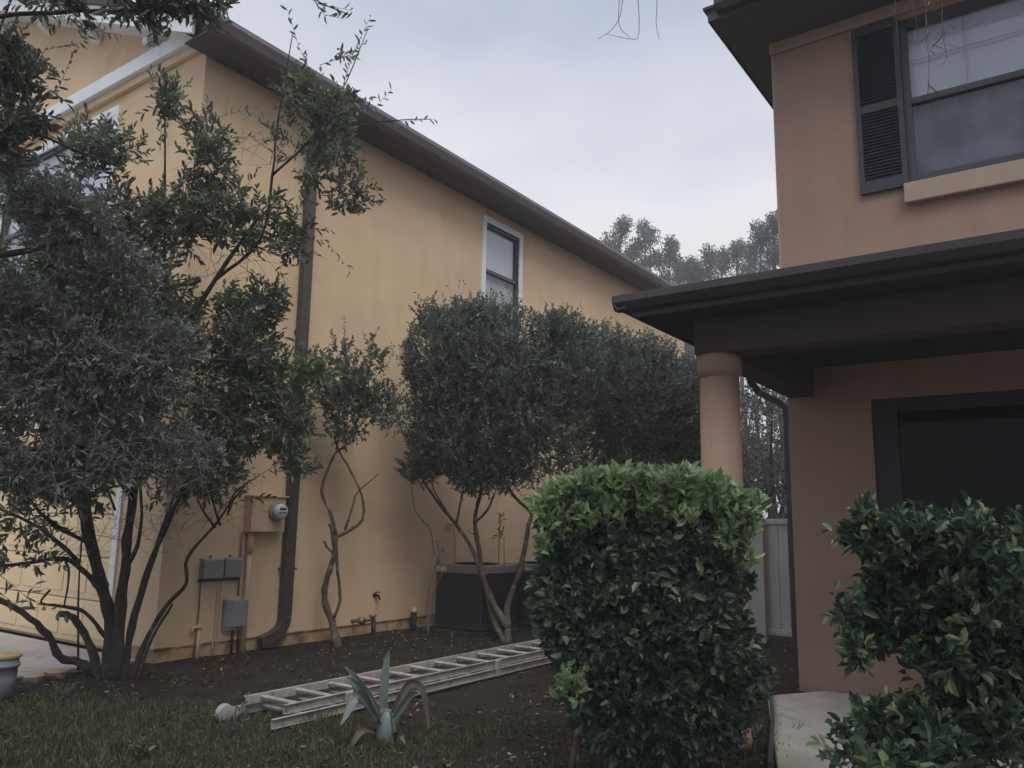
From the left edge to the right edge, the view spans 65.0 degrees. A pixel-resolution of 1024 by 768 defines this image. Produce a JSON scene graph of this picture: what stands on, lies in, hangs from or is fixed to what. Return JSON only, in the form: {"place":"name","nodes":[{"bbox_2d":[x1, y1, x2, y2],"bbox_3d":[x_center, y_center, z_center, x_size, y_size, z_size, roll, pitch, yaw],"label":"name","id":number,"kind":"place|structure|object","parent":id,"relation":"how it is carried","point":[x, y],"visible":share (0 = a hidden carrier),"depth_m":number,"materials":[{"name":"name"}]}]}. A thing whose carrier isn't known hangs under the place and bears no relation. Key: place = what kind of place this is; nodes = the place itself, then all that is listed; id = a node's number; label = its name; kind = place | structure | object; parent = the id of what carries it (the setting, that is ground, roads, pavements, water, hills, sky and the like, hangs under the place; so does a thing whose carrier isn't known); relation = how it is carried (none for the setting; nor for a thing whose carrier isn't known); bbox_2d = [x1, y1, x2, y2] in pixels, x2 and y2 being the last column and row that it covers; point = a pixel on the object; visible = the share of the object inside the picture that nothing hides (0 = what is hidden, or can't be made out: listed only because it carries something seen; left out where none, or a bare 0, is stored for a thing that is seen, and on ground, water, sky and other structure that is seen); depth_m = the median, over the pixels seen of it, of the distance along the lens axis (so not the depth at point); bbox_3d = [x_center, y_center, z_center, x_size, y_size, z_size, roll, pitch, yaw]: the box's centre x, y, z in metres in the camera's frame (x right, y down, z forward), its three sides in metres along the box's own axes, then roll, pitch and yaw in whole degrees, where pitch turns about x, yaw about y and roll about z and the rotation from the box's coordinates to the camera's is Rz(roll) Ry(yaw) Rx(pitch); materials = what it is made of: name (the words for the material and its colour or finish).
{"place":"outdoors","nodes":[
{"label":"outdoors","id":0,"kind":"place"},
{"bbox_2d":[0,632,134,677],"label":"driveway","id":1,"kind":"structure","parent":0,"point":[37,657],"depth_m":9.69,"materials":[{"name":"concrete"}]},
{"bbox_2d":[0,625,799,767],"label":"ground","id":2,"kind":"structure","parent":0,"point":[489,693],"depth_m":7.78,"materials":[{"name":"soil"}]},
{"bbox_2d":[0,652,22,701],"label":"plant pot","id":3,"kind":"object","parent":2,"relation":"on","point":[10,663],"visible":0.99,"depth_m":7.28,"materials":[{"name":"grey ceramic"}]},
{"bbox_2d":[21,673,46,683],"bbox_3d":[-4.878,3.018,8.205,0.253,0.086,0.249,-6,-12,35],"label":"stone","id":4,"kind":"object","parent":2,"relation":"on","point":[34,678],"visible":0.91,"depth_m":8.14,"materials":[{"name":"beige stone"}]},
{"bbox_2d":[44,669,70,678],"bbox_3d":[-4.789,3.065,8.466,0.276,0.086,0.272,-6,-12,35],"label":"stone","id":5,"kind":"object","parent":2,"relation":"on","point":[60,673],"visible":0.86,"depth_m":8.40,"materials":[{"name":"beige stone"}]},
{"bbox_2d":[51,681,79,700],"bbox_3d":[-4.111,2.825,7.412,0.257,0.165,0.207,-6,-12,35],"label":"weed","id":6,"kind":"object","parent":2,"relation":"on","point":[63,693],"visible":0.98,"depth_m":7.39,"materials":[{"name":"green plant"}]},
{"bbox_2d":[127,735,154,761],"bbox_3d":[-2.593,2.541,5.617,0.183,0.163,0.142,-2,-10,16],"label":"weed","id":7,"kind":"object","parent":2,"relation":"on","point":[141,750],"visible":0.98,"depth_m":5.60,"materials":[{"name":"green plant"}]},
{"bbox_2d":[0,0,352,622],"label":"overhanging tree","id":8,"kind":"object","parent":2,"relation":"on","point":[40,378],"visible":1,"depth_m":6.84,"materials":[{"name":"green plant"}]},
{"bbox_2d":[190,624,200,658],"bbox_3d":[-3.800,3.119,9.631,0.054,0.450,0.125,-6,-12,35],"label":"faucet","id":9,"kind":"object","parent":2,"relation":"on","point":[198,627],"visible":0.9,"depth_m":9.64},
{"bbox_2d":[0,5,437,681],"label":"broadleaf tree","id":10,"kind":"object","parent":2,"relation":"on","point":[238,345],"visible":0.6,"depth_m":8.67,"materials":[{"name":"green plant"}]},
{"bbox_2d":[210,692,248,735],"bbox_3d":[-2.193,2.590,6.288,0.304,0.310,0.203,10,-13,-42],"label":"weed","id":11,"kind":"object","parent":2,"relation":"on","point":[242,713],"visible":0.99,"depth_m":6.30,"materials":[{"name":"green plant"}]},
{"bbox_2d":[0,0,684,663],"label":"yellow house","id":12,"kind":"structure","parent":2,"relation":"on","point":[440,218],"depth_m":11.95,"materials":[{"name":"paint"}]},
{"bbox_2d":[0,478,116,648],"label":"garage door","id":13,"kind":"structure","parent":12,"relation":"in","point":[23,579],"depth_m":10.94,"materials":[{"name":"paint"}]},
{"bbox_2d":[0,105,120,276],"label":"window","id":14,"kind":"structure","parent":12,"relation":"in","point":[49,158],"depth_m":12.80,"materials":[{"name":"white glass"}]},
{"bbox_2d":[192,555,242,657],"bbox_3d":[-3.630,2.737,9.942,0.104,1.216,0.570,-6,-12,35],"label":"junction box","id":15,"kind":"object","parent":12,"relation":"attached to","point":[216,569],"visible":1,"depth_m":9.94,"materials":[{"name":"grey plastic"}]},
{"bbox_2d":[199,558,224,579],"bbox_3d":[-3.700,2.276,9.909,0.103,0.250,0.280,-6,-12,35],"label":"box door","id":16,"kind":"structure","parent":15,"relation":"in","point":[210,568],"depth_m":9.85,"materials":[{"name":"grey metal"}]},
{"bbox_2d":[223,557,242,578],"bbox_3d":[-3.536,2.318,10.138,0.103,0.250,0.250,-6,-12,35],"label":"box door","id":17,"kind":"structure","parent":15,"relation":"in","point":[232,569],"depth_m":10.10,"materials":[{"name":"grey metal"}]},
{"bbox_2d":[221,599,247,653],"bbox_3d":[-3.485,3.042,10.092,0.119,0.671,0.310,-6,-12,35],"label":"cable box","id":18,"kind":"object","parent":12,"relation":"attached to","point":[234,614],"visible":1,"depth_m":10.06,"materials":[{"name":"grey plastic"}]},
{"bbox_2d":[237,495,288,652],"bbox_3d":[-3.210,2.439,10.410,0.306,1.975,0.602,-6,-12,35],"label":"electric meter","id":19,"kind":"object","parent":12,"relation":"attached to","point":[263,521],"visible":0.96,"depth_m":10.40,"materials":[{"name":"grey metal"}]},
{"bbox_2d":[373,592,380,599],"bbox_3d":[-2.032,3.200,12.138,0.134,0.119,0.086,-6,-12,35],"label":"hose bib","id":20,"kind":"object","parent":12,"relation":"attached to","point":[375,595],"visible":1,"depth_m":12.13,"materials":[{"name":"brown metal"}]},
{"bbox_2d":[446,519,455,562],"bbox_3d":[-1.042,2.812,13.649,0.208,1.021,0.100,3,-10,-14],"label":"refrigerant line","id":21,"kind":"object","parent":12,"relation":"attached to","point":[449,522],"visible":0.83,"depth_m":13.67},
{"bbox_2d":[480,214,522,339],"bbox_3d":[-0.230,-2.009,15.682,0.180,2.280,1.400,-6,-12,35],"label":"window","id":22,"kind":"structure","parent":12,"relation":"in","point":[499,254],"depth_m":15.85,"materials":[{"name":"white glass"}]},
{"bbox_2d":[303,316,413,646],"bbox_3d":[-2.134,1.311,10.776,1.585,4.487,1.000,-2,-10,16],"label":"pruned tree","id":23,"kind":"object","parent":2,"relation":"on","point":[348,391],"visible":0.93,"depth_m":10.95,"materials":[{"name":"green plant"}]},
{"bbox_2d":[351,614,376,635],"bbox_3d":[-2.161,3.560,11.752,0.336,0.360,0.252,9,-13,-39],"label":"backflow valve","id":24,"kind":"object","parent":2,"relation":"on","point":[363,620],"visible":0.94,"depth_m":11.75,"materials":[{"name":"brown metal"}]},
{"bbox_2d":[215,639,551,729],"bbox_3d":[-0.590,3.095,8.700,0.650,0.190,5.575,-6,-12,35],"label":"extension ladder","id":25,"kind":"object","parent":2,"relation":"on","point":[294,701],"visible":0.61,"depth_m":7.89,"materials":[{"name":"metal"}]},
{"bbox_2d":[339,650,429,746],"bbox_3d":[-0.972,2.414,6.159,0.686,0.710,0.355,2,-10,-3],"label":"agave","id":26,"kind":"object","parent":2,"relation":"on","point":[385,718],"visible":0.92,"depth_m":6.13,"materials":[{"name":"green plant"}]},
{"bbox_2d":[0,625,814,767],"bbox_3d":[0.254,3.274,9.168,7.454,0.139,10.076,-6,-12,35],"label":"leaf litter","id":27,"kind":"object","parent":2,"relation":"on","point":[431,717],"visible":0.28,"depth_m":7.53,"materials":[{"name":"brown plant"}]},
{"bbox_2d":[0,686,820,767],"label":"lawn grass","id":28,"kind":"structure","parent":2,"relation":"on","point":[108,709],"depth_m":6.16,"materials":[{"name":"green plant"}]},
{"bbox_2d":[410,607,417,630],"bbox_3d":[-1.545,3.705,12.616,0.120,0.390,0.120,-6,-12,35],"label":"cleanout pipe","id":29,"kind":"object","parent":2,"relation":"on","point":[413,618],"visible":0.9,"depth_m":12.58,"materials":[{"name":"grey plastic"}]},
{"bbox_2d":[426,540,446,635],"bbox_3d":[-1.145,3.047,11.950,0.341,1.418,0.175,-4,-11,29],"label":"sapling","id":30,"kind":"object","parent":2,"relation":"on","point":[437,562],"visible":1,"depth_m":11.99,"materials":[{"name":"brown plant"}]},
{"bbox_2d":[430,562,518,638],"bbox_3d":[-0.571,3.379,12.675,1.000,1.086,1.000,-6,-12,35],"label":"air conditioner","id":31,"kind":"object","parent":2,"relation":"on","point":[461,608],"visible":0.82,"depth_m":12.36,"materials":[{"name":"painted metal"},{"name":"black plastic"}]},
{"bbox_2d":[491,512,505,581],"bbox_3d":[-0.228,2.944,12.582,0.229,1.869,0.400,1,-10,-1],"label":"sapling","id":32,"kind":"object","parent":2,"relation":"on","point":[499,530],"visible":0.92,"depth_m":12.60,"materials":[{"name":"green plant"}]},
{"bbox_2d":[393,280,611,642],"bbox_3d":[-0.147,1.115,11.828,3.304,5.318,2.306,1,-10,0],"label":"round crowned tree","id":33,"kind":"object","parent":2,"relation":"on","point":[530,401],"visible":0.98,"depth_m":11.66,"materials":[{"name":"green plant"}]},
{"bbox_2d":[503,561,536,630],"bbox_3d":[0.478,3.508,13.317,1.000,1.086,1.000,-6,-12,35],"label":"air conditioner","id":34,"kind":"object","parent":2,"relation":"on","point":[522,619],"visible":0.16,"depth_m":13.00,"materials":[{"name":"grey metal"}]},
{"bbox_2d":[600,213,642,262],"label":"pine tree","id":35,"kind":"object","parent":2,"relation":"on","point":[621,226],"visible":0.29,"depth_m":59.53,"materials":[{"name":"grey plant"}]},
{"bbox_2d":[550,316,700,474],"bbox_3d":[2.130,1.497,13.703,3.233,5.250,2.442,4,-10,-17],"label":"round crowned tree","id":36,"kind":"object","parent":2,"relation":"on","point":[663,428],"visible":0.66,"depth_m":13.44,"materials":[{"name":"green plant"}]},
{"bbox_2d":[521,458,782,767],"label":"clipped hedge","id":37,"kind":"object","parent":2,"relation":"on","point":[664,546],"visible":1,"depth_m":5.29,"materials":[{"name":"green plant"}]},
{"bbox_2d":[627,217,685,349],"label":"pine tree","id":38,"kind":"object","parent":2,"relation":"on","point":[646,262],"visible":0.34,"depth_m":59.60,"materials":[{"name":"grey plant"}]},
{"bbox_2d":[651,234,696,362],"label":"pine tree","id":39,"kind":"object","parent":2,"relation":"on","point":[670,254],"visible":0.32,"depth_m":57.59,"materials":[{"name":"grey plant"}]},
{"bbox_2d":[665,255,696,371],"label":"pine tree","id":40,"kind":"object","parent":2,"relation":"on","point":[675,267],"visible":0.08,"depth_m":63.63,"materials":[{"name":"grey plant"}]},
{"bbox_2d":[678,255,702,411],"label":"pine tree","id":41,"kind":"object","parent":2,"relation":"on","point":[692,268],"visible":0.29,"depth_m":59.62,"materials":[{"name":"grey plant"}]},
{"bbox_2d":[695,243,718,281],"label":"pine tree","id":42,"kind":"object","parent":2,"relation":"on","point":[710,258],"visible":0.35,"depth_m":59.69,"materials":[{"name":"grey plant"}]},
{"bbox_2d":[704,244,734,279],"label":"pine tree","id":43,"kind":"object","parent":2,"relation":"on","point":[723,253],"visible":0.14,"depth_m":61.66,"materials":[{"name":"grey plant"}]},
{"bbox_2d":[696,384,770,432],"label":"woodland tree","id":44,"kind":"object","parent":2,"relation":"on","point":[751,404],"visible":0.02,"depth_m":42.41,"materials":[{"name":"green plant"}]},
{"bbox_2d":[716,236,757,430],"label":"pine tree","id":45,"kind":"object","parent":2,"relation":"on","point":[737,251],"visible":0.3,"depth_m":59.51,"materials":[{"name":"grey plant"}]},
{"bbox_2d":[689,381,786,494],"bbox_3d":[9.319,3.248,30.404,5.065,7.853,4.815,-4,-11,28],"label":"woodland tree","id":46,"kind":"object","parent":2,"relation":"on","point":[777,442],"visible":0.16,"depth_m":29.73,"materials":[{"name":"green plant"}]},
{"bbox_2d":[735,247,763,512],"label":"pine tree","id":47,"kind":"object","parent":2,"relation":"on","point":[747,261],"visible":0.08,"depth_m":65.52,"materials":[{"name":"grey plant"}]},
{"bbox_2d":[742,217,771,515],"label":"pine tree","id":48,"kind":"object","parent":2,"relation":"on","point":[752,249],"visible":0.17,"depth_m":55.87,"materials":[{"name":"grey plant"}]},
{"bbox_2d":[740,378,787,518],"bbox_3d":[8.700,2.825,26.280,4.735,7.240,5.312,7,-11,-31],"label":"woodland tree","id":49,"kind":"object","parent":2,"relation":"on","point":[768,481],"visible":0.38,"depth_m":26.14,"materials":[{"name":"green plant"}]},
{"bbox_2d":[746,390,785,515],"bbox_3d":[12.619,3.849,36.244,5.299,8.820,4.764,9,-13,-39],"label":"woodland tree","id":50,"kind":"object","parent":2,"relation":"on","point":[784,512],"visible":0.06,"depth_m":36.28,"materials":[{"name":"green plant"}]},
{"bbox_2d":[747,209,786,518],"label":"pine tree","id":51,"kind":"object","parent":2,"relation":"on","point":[772,226],"visible":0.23,"depth_m":47.62,"materials":[{"name":"green plant"}]},
{"bbox_2d":[746,517,791,642],"bbox_3d":[3.958,2.920,11.983,2.452,1.908,0.230,-6,-12,35],"label":"vinyl fence","id":52,"kind":"object","parent":2,"relation":"on","point":[769,604],"visible":0.23,"depth_m":12.04,"materials":[{"name":"white plastic"}]},
{"bbox_2d":[768,683,774,767],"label":"edging strip","id":53,"kind":"object","parent":2,"relation":"on","point":[771,748],"visible":0.69,"depth_m":6.07,"materials":[{"name":"black plastic"}]},
{"bbox_2d":[763,492,786,524],"bbox_3d":[10.295,4.607,22.797,23.073,3.723,11.055,-6,-12,35],"label":"underbrush","id":54,"kind":"object","parent":2,"relation":"on","point":[781,501],"visible":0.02,"depth_m":20.43,"materials":[{"name":"green plant"}]},
{"bbox_2d":[598,0,957,107],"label":"overhead tree","id":55,"kind":"object","parent":2,"relation":"on","point":[929,86],"visible":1,"depth_m":4.20,"materials":[{"name":"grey plant"}]},
{"bbox_2d":[612,0,1023,751],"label":"terracotta house","id":56,"kind":"structure","parent":2,"relation":"on","point":[872,328],"depth_m":8.32,"materials":[{"name":"paint"}]},
{"bbox_2d":[871,389,1023,568],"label":"porch window","id":57,"kind":"structure","parent":56,"relation":"in","point":[928,449],"depth_m":8.42,"materials":[{"name":"black glass"}]},
{"bbox_2d":[898,0,1023,181],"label":"window","id":58,"kind":"structure","parent":56,"relation":"in","point":[976,120],"depth_m":8.36,"materials":[{"name":"grey glass"}]},
{"bbox_2d":[768,691,1021,767],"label":"walkway","id":59,"kind":"structure","parent":2,"relation":"on","point":[808,709],"depth_m":6.74,"materials":[{"name":"concrete"}]},
{"bbox_2d":[806,490,1023,767],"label":"loose shrub","id":60,"kind":"object","parent":2,"relation":"on","point":[949,592],"visible":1,"depth_m":4.06,"materials":[{"name":"green plant"}]},
{"bbox_2d":[132,0,786,518],"label":"sky","id":61,"kind":"structure","parent":0,"point":[669,130],"materials":[{"name":"white"}]}
]}

